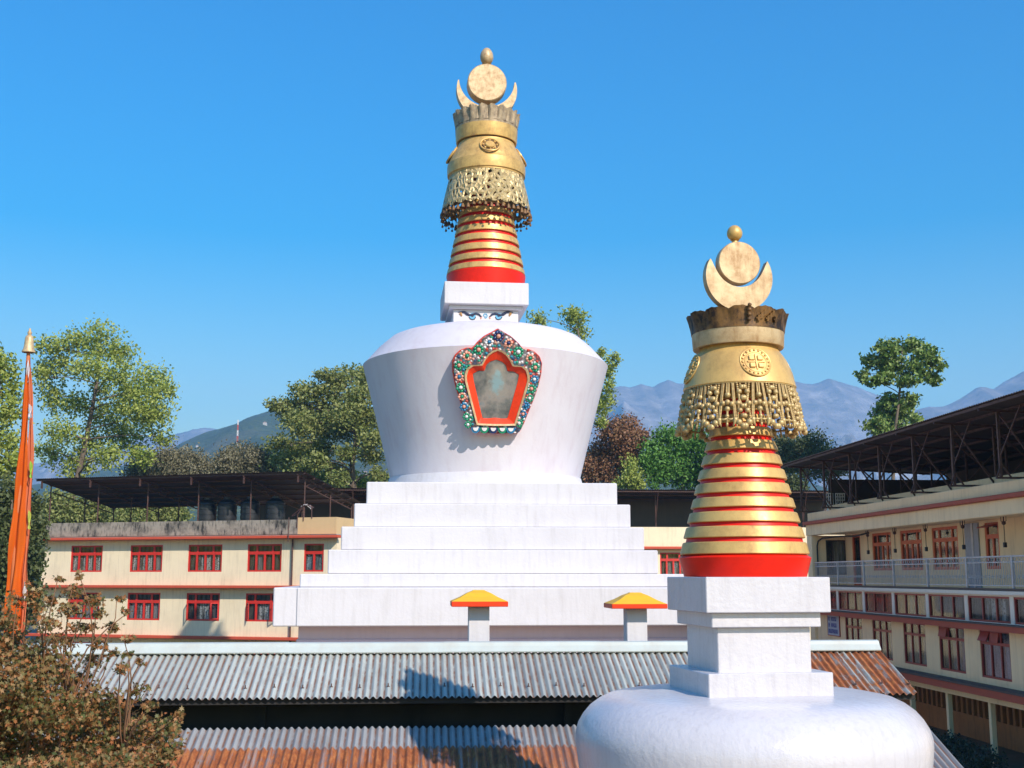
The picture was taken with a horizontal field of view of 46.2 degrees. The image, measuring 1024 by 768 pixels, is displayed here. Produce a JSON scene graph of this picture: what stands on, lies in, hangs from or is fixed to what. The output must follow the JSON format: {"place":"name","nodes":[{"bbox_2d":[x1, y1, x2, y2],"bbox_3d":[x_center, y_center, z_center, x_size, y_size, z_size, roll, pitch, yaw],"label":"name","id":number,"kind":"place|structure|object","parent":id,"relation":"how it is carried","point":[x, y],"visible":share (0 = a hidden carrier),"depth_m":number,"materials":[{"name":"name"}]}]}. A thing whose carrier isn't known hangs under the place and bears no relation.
{"place":"outdoors","nodes":[
{"label":"outdoors","id":0,"kind":"place"},
{"bbox_2d":[0,428,215,487],"bbox_3d":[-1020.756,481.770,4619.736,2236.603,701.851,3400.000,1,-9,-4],"label":"mountains","id":1,"kind":"structure","parent":0,"point":[40,472],"depth_m":4697.37,"materials":[{"name":"grey stone"}]},
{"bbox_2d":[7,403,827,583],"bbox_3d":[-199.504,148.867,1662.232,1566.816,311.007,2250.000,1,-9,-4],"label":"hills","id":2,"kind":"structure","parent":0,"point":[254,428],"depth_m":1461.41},
{"bbox_2d":[3,640,916,730],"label":"shed","id":3,"kind":"structure","parent":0,"point":[280,685],"depth_m":18.33,"materials":[{"name":"metal"}]},
{"bbox_2d":[0,605,1023,767],"bbox_3d":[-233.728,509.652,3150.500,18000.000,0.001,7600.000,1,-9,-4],"label":"ground","id":4,"kind":"structure","parent":0,"point":[1016,760],"depth_m":38.33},
{"bbox_2d":[0,341,28,488],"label":"tree","id":5,"kind":"object","parent":4,"relation":"on","point":[8,410],"visible":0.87,"depth_m":61.04,"materials":[{"name":"green plant"}]},
{"bbox_2d":[4,328,34,641],"bbox_3d":[-11.855,4.318,28.826,0.537,11.581,0.453,1,-9,-4],"label":"prayer flag","id":6,"kind":"object","parent":4,"relation":"on","point":[18,545],"visible":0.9,"depth_m":29.02,"materials":[{"name":"orange fabric"}]},
{"bbox_2d":[0,470,54,634],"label":"bush","id":7,"kind":"object","parent":4,"relation":"on","point":[39,537],"visible":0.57,"depth_m":53.75,"materials":[{"name":"green plant"}]},
{"bbox_2d":[32,485,90,526],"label":"bush","id":8,"kind":"object","parent":4,"relation":"on","point":[63,510],"visible":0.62,"depth_m":95.79,"materials":[{"name":"green plant"}]},
{"bbox_2d":[73,497,112,522],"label":"bush","id":9,"kind":"object","parent":4,"relation":"on","point":[93,514],"visible":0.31,"depth_m":97.61,"materials":[{"name":"green plant"}]},
{"bbox_2d":[31,312,182,498],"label":"tree","id":10,"kind":"object","parent":4,"relation":"on","point":[146,415],"visible":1,"depth_m":100.50,"materials":[{"name":"green plant"}]},
{"bbox_2d":[96,505,163,521],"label":"bush","id":11,"kind":"object","parent":4,"relation":"on","point":[123,514],"visible":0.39,"depth_m":95.63,"materials":[{"name":"green plant"}]},
{"bbox_2d":[113,439,217,475],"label":"tree","id":12,"kind":"object","parent":4,"relation":"on","point":[180,461],"visible":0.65,"depth_m":105.05,"materials":[{"name":"green plant"}]},
{"bbox_2d":[148,507,194,521],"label":"bush","id":13,"kind":"object","parent":4,"relation":"on","point":[170,514],"visible":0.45,"depth_m":98.27,"materials":[{"name":"green plant"}]},
{"bbox_2d":[25,471,359,654],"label":"building","id":14,"kind":"structure","parent":4,"relation":"on","point":[196,581],"depth_m":76.49,"materials":[{"name":"beige paint"}]},
{"bbox_2d":[68,592,98,619],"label":"window","id":15,"kind":"structure","parent":14,"relation":"in","point":[72,601],"depth_m":78.09,"materials":[{"name":"red paint"}]},
{"bbox_2d":[70,546,102,571],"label":"window","id":16,"kind":"structure","parent":14,"relation":"in","point":[85,558],"depth_m":78.59,"materials":[{"name":"red paint"}]},
{"bbox_2d":[127,593,159,619],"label":"window","id":17,"kind":"structure","parent":14,"relation":"in","point":[145,606],"depth_m":76.79,"materials":[{"name":"red paint"}]},
{"bbox_2d":[130,545,162,571],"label":"window","id":18,"kind":"structure","parent":14,"relation":"in","point":[144,558],"depth_m":77.28,"materials":[{"name":"red paint"}]},
{"bbox_2d":[186,593,219,620],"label":"window","id":19,"kind":"structure","parent":14,"relation":"in","point":[199,606],"depth_m":75.56,"materials":[{"name":"red paint"}]},
{"bbox_2d":[188,544,221,571],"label":"window","id":20,"kind":"structure","parent":14,"relation":"in","point":[201,558],"depth_m":76.02,"materials":[{"name":"red paint"}]},
{"bbox_2d":[197,498,216,520],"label":"water tank","id":21,"kind":"object","parent":14,"relation":"on","point":[207,509],"visible":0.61,"depth_m":77.26,"materials":[{"name":"black plastic"}]},
{"bbox_2d":[217,497,236,520],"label":"water tank","id":22,"kind":"object","parent":14,"relation":"on","point":[227,508],"visible":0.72,"depth_m":76.84,"materials":[{"name":"black plastic"}]},
{"bbox_2d":[240,497,259,519],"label":"water tank","id":23,"kind":"object","parent":14,"relation":"on","point":[245,509],"visible":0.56,"depth_m":76.38,"materials":[{"name":"black plastic"}]},
{"bbox_2d":[245,593,272,621],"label":"window","id":24,"kind":"structure","parent":14,"relation":"in","point":[259,606],"depth_m":74.41,"materials":[{"name":"red paint"}]},
{"bbox_2d":[247,544,281,571],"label":"window","id":25,"kind":"structure","parent":14,"relation":"in","point":[261,557],"depth_m":74.81,"materials":[{"name":"red paint"}]},
{"bbox_2d":[265,496,284,519],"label":"water tank","id":26,"kind":"object","parent":14,"relation":"on","point":[275,507],"visible":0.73,"depth_m":75.84,"materials":[{"name":"black plastic"}]},
{"bbox_2d":[292,504,313,527],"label":"bent frame","id":27,"kind":"object","parent":14,"relation":"on","point":[307,505],"visible":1,"depth_m":74.34,"materials":[{"name":"metal"}]},
{"bbox_2d":[304,544,323,571],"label":"window","id":28,"kind":"structure","parent":14,"relation":"in","point":[313,553],"depth_m":73.84,"materials":[{"name":"red paint"}]},
{"bbox_2d":[205,437,280,473],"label":"tree","id":29,"kind":"object","parent":4,"relation":"on","point":[248,458],"visible":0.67,"depth_m":102.96,"materials":[{"name":"green plant"}]},
{"bbox_2d":[259,362,389,487],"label":"tree","id":30,"kind":"object","parent":4,"relation":"on","point":[329,420],"visible":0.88,"depth_m":100.17,"materials":[{"name":"green plant"}]},
{"bbox_2d":[277,465,388,487],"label":"tree","id":31,"kind":"object","parent":4,"relation":"on","point":[361,482],"visible":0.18,"depth_m":104.85,"materials":[{"name":"green plant"}]},
{"bbox_2d":[526,303,623,429],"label":"tree","id":32,"kind":"object","parent":4,"relation":"on","point":[574,316],"visible":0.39,"depth_m":100.90,"materials":[{"name":"green plant"}]},
{"bbox_2d":[580,408,654,488],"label":"tree","id":33,"kind":"object","parent":4,"relation":"on","point":[600,461],"visible":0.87,"depth_m":102.89,"materials":[{"name":"brown plant"}]},
{"bbox_2d":[611,452,649,489],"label":"bush","id":34,"kind":"object","parent":4,"relation":"on","point":[633,480],"visible":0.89,"depth_m":98.99,"materials":[{"name":"green plant"}]},
{"bbox_2d":[635,417,708,489],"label":"tree","id":35,"kind":"object","parent":4,"relation":"on","point":[658,464],"visible":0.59,"depth_m":100.42,"materials":[{"name":"green plant"}]},
{"bbox_2d":[772,422,848,489],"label":"tree","id":36,"kind":"object","parent":4,"relation":"on","point":[798,447],"visible":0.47,"depth_m":105.69,"materials":[{"name":"green plant"}]},
{"bbox_2d":[852,334,948,479],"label":"tree","id":37,"kind":"object","parent":4,"relation":"on","point":[891,412],"visible":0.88,"depth_m":98.04,"materials":[{"name":"green plant"}]},
{"bbox_2d":[0,0,1023,469],"label":"sky","id":38,"kind":"structure","parent":0,"point":[253,191],"materials":[{"name":"blue"}]},
{"bbox_2d":[259,488,839,639],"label":"building","id":39,"kind":"structure","parent":0,"point":[660,517],"depth_m":90.21,"materials":[{"name":"beige paint"}]},
{"bbox_2d":[660,552,682,573],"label":"window","id":40,"kind":"structure","parent":39,"relation":"in","point":[669,562],"depth_m":88.23,"materials":[{"name":"red paint"}]},
{"bbox_2d":[588,379,916,487],"bbox_3d":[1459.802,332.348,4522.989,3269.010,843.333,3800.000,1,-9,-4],"label":"mountains","id":41,"kind":"structure","parent":0,"point":[839,409],"depth_m":4632.94,"materials":[{"name":"grey stone"}]},
{"bbox_2d":[782,390,1023,763],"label":"building","id":42,"kind":"structure","parent":0,"point":[941,620],"depth_m":41.27,"materials":[{"name":"paint"}]},
{"bbox_2d":[830,591,836,609],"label":"window","id":43,"kind":"structure","parent":42,"relation":"in","point":[832,593],"depth_m":50.22,"materials":[{"name":"red paint"}]},
{"bbox_2d":[827,615,840,636],"bbox_3d":[13.314,9.991,49.659,0.041,0.860,1.465,1,-9,-4],"label":"notice board","id":44,"kind":"object","parent":42,"relation":"attached to","point":[833,624],"visible":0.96,"depth_m":49.63,"materials":[{"name":"blue paint"}]},
{"bbox_2d":[826,540,846,574],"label":"window","id":45,"kind":"structure","parent":42,"relation":"in","point":[835,549],"depth_m":52.48,"materials":[{"name":"black glass"}]},
{"bbox_2d":[839,591,862,611],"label":"window","id":46,"kind":"structure","parent":42,"relation":"in","point":[848,605],"depth_m":48.11,"materials":[{"name":"red paint"}]},
{"bbox_2d":[845,617,862,639],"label":"window","id":47,"kind":"structure","parent":42,"relation":"in","point":[855,627],"depth_m":47.69,"materials":[{"name":"beige glass"}]},
{"bbox_2d":[852,534,861,584],"bbox_3d":[14.768,7.496,51.060,0.156,2.170,0.977,1,-9,-4],"label":"door","id":48,"kind":"structure","parent":42,"relation":"in","point":[856,551],"depth_m":51.35,"materials":[{"name":"red wood"}]},
{"bbox_2d":[865,592,891,613],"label":"window","id":49,"kind":"structure","parent":42,"relation":"in","point":[878,602],"depth_m":45.17,"materials":[{"name":"red paint"}]},
{"bbox_2d":[872,532,891,570],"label":"window","id":50,"kind":"structure","parent":42,"relation":"in","point":[883,539],"depth_m":48.40,"materials":[{"name":"red wood"}]},
{"bbox_2d":[872,620,892,660],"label":"window","id":51,"kind":"structure","parent":42,"relation":"in","point":[884,638],"depth_m":44.61,"materials":[{"name":"beige glass"}]},
{"bbox_2d":[892,528,896,552],"bbox_3d":[14.208,5.786,44.547,0.124,0.950,0.344,1,-9,-4],"label":"hanging lamp","id":52,"kind":"object","parent":42,"relation":"hanging from","point":[894,533],"visible":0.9,"depth_m":44.54,"materials":[{"name":"metal"}]},
{"bbox_2d":[894,593,925,616],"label":"window","id":53,"kind":"structure","parent":42,"relation":"in","point":[908,602],"depth_m":42.25,"materials":[{"name":"red paint"}]},
{"bbox_2d":[900,529,922,569],"bbox_3d":[15.201,6.277,45.372,0.170,1.500,2.022,1,-9,-4],"label":"window","id":54,"kind":"structure","parent":42,"relation":"in","point":[913,538],"depth_m":45.55,"materials":[{"name":"red wood"}]},
{"bbox_2d":[903,623,926,666],"bbox_3d":[14.042,8.992,41.550,0.170,1.430,1.900,1,-9,-4],"label":"window","id":55,"kind":"structure","parent":42,"relation":"in","point":[916,634],"depth_m":41.77,"materials":[{"name":"beige glass"}]},
{"bbox_2d":[923,525,927,550],"bbox_3d":[14.412,5.346,41.800,0.124,0.950,0.344,1,-9,-4],"label":"hanging lamp","id":56,"kind":"object","parent":42,"relation":"hanging from","point":[925,531],"visible":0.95,"depth_m":41.80,"materials":[{"name":"metal"}]},
{"bbox_2d":[932,526,959,569],"bbox_3d":[15.419,5.807,42.434,0.170,1.500,2.128,1,-9,-4],"label":"window","id":57,"kind":"structure","parent":42,"relation":"in","point":[945,535],"depth_m":42.60,"materials":[{"name":"red wood"}]},
{"bbox_2d":[929,594,964,619],"bbox_3d":[14.233,7.253,39.096,0.156,0.770,2.730,1,-9,-4],"label":"window","id":58,"kind":"structure","parent":42,"relation":"in","point":[944,606],"depth_m":39.30,"materials":[{"name":"grey glass"}]},
{"bbox_2d":[938,626,965,673],"bbox_3d":[14.220,8.524,38.622,0.248,1.430,1.900,1,-9,-4],"label":"window","id":59,"kind":"structure","parent":42,"relation":"in","point":[953,637],"depth_m":38.85,"materials":[{"name":"red paint"}]},
{"bbox_2d":[960,521,965,548],"bbox_3d":[14.627,4.883,38.907,0.124,0.950,0.344,1,-9,-4],"label":"hanging lamp","id":60,"kind":"object","parent":42,"relation":"hanging from","point":[963,545],"visible":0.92,"depth_m":38.87,"materials":[{"name":"metal"}]},
{"bbox_2d":[976,522,1000,568],"bbox_3d":[15.509,5.242,38.901,0.513,1.500,0.968,1,-9,-4],"label":"window","id":61,"kind":"structure","parent":42,"relation":"in","point":[992,544],"depth_m":39.04,"materials":[{"name":"red wood"}]},
{"bbox_2d":[968,595,1010,623],"bbox_3d":[14.450,6.785,36.171,0.156,0.770,2.730,1,-9,-4],"label":"window","id":62,"kind":"structure","parent":42,"relation":"in","point":[982,605],"depth_m":36.37,"materials":[{"name":"red paint"}]},
{"bbox_2d":[977,630,1011,681],"bbox_3d":[14.408,8.056,35.695,0.307,1.430,1.900,1,-9,-4],"label":"window","id":63,"kind":"structure","parent":42,"relation":"in","point":[995,643],"depth_m":35.86,"materials":[{"name":"red paint"}]},
{"bbox_2d":[1000,516,1006,546],"bbox_3d":[14.831,4.443,36.156,0.124,0.950,0.344,1,-9,-4],"label":"hanging lamp","id":64,"kind":"object","parent":42,"relation":"hanging from","point":[1003,522],"visible":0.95,"depth_m":36.13,"materials":[{"name":"metal"}]},
{"bbox_2d":[1014,597,1023,624],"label":"window","id":65,"kind":"structure","parent":42,"relation":"in","point":[1021,599],"depth_m":34.50,"materials":[{"name":"red paint"}]},
{"bbox_2d":[868,371,1023,479],"bbox_3d":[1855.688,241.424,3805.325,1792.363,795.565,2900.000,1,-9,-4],"label":"mountains","id":66,"kind":"structure","parent":0,"point":[984,394],"depth_m":4007.14,"materials":[{"name":"grey stone"}]},
{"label":"courtyard","id":67,"kind":"structure","parent":0,"visible":0},
{"bbox_2d":[0,569,198,767],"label":"maple bush","id":68,"kind":"object","parent":67,"relation":"on","point":[25,686],"visible":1,"depth_m":8.19,"materials":[{"name":"brown plant"}]},
{"bbox_2d":[450,590,507,640],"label":"pillar","id":69,"kind":"structure","parent":67,"relation":"on","point":[478,603],"depth_m":21.39,"materials":[{"name":"orange paint"}]},
{"bbox_2d":[272,48,686,653],"bbox_3d":[-1.037,-0.659,49.252,14.945,27.863,14.995,1,-9,-4],"label":"stupa","id":70,"kind":"object","parent":67,"relation":"on","point":[484,400],"visible":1,"depth_m":44.13,"materials":[{"name":"paint"}]},
{"bbox_2d":[6,724,962,767],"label":"shed","id":71,"kind":"structure","parent":67,"relation":"on","point":[516,746],"depth_m":16.70,"materials":[{"name":"metal"}]},
{"bbox_2d":[604,592,667,640],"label":"pillar","id":72,"kind":"structure","parent":67,"relation":"on","point":[634,606],"depth_m":21.61,"materials":[{"name":"orange paint"}]},
{"bbox_2d":[575,225,933,767],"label":"stupa","id":73,"kind":"object","parent":67,"relation":"on","point":[749,601],"visible":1,"depth_m":12.07,"materials":[{"name":"white paint"}]},
{"bbox_2d":[930,728,967,752],"bbox_3d":[13.127,11.279,37.878,1.890,0.965,3.962,1,-9,-4],"label":"hedge bush","id":74,"kind":"object","parent":67,"relation":"on","point":[938,736],"visible":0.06,"depth_m":37.18,"materials":[{"name":"green plant"}]},
{"bbox_2d":[940,733,1010,767],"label":"hedge bush","id":75,"kind":"object","parent":67,"relation":"on","point":[971,760],"visible":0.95,"depth_m":34.25,"materials":[{"name":"green plant"}]}
]}

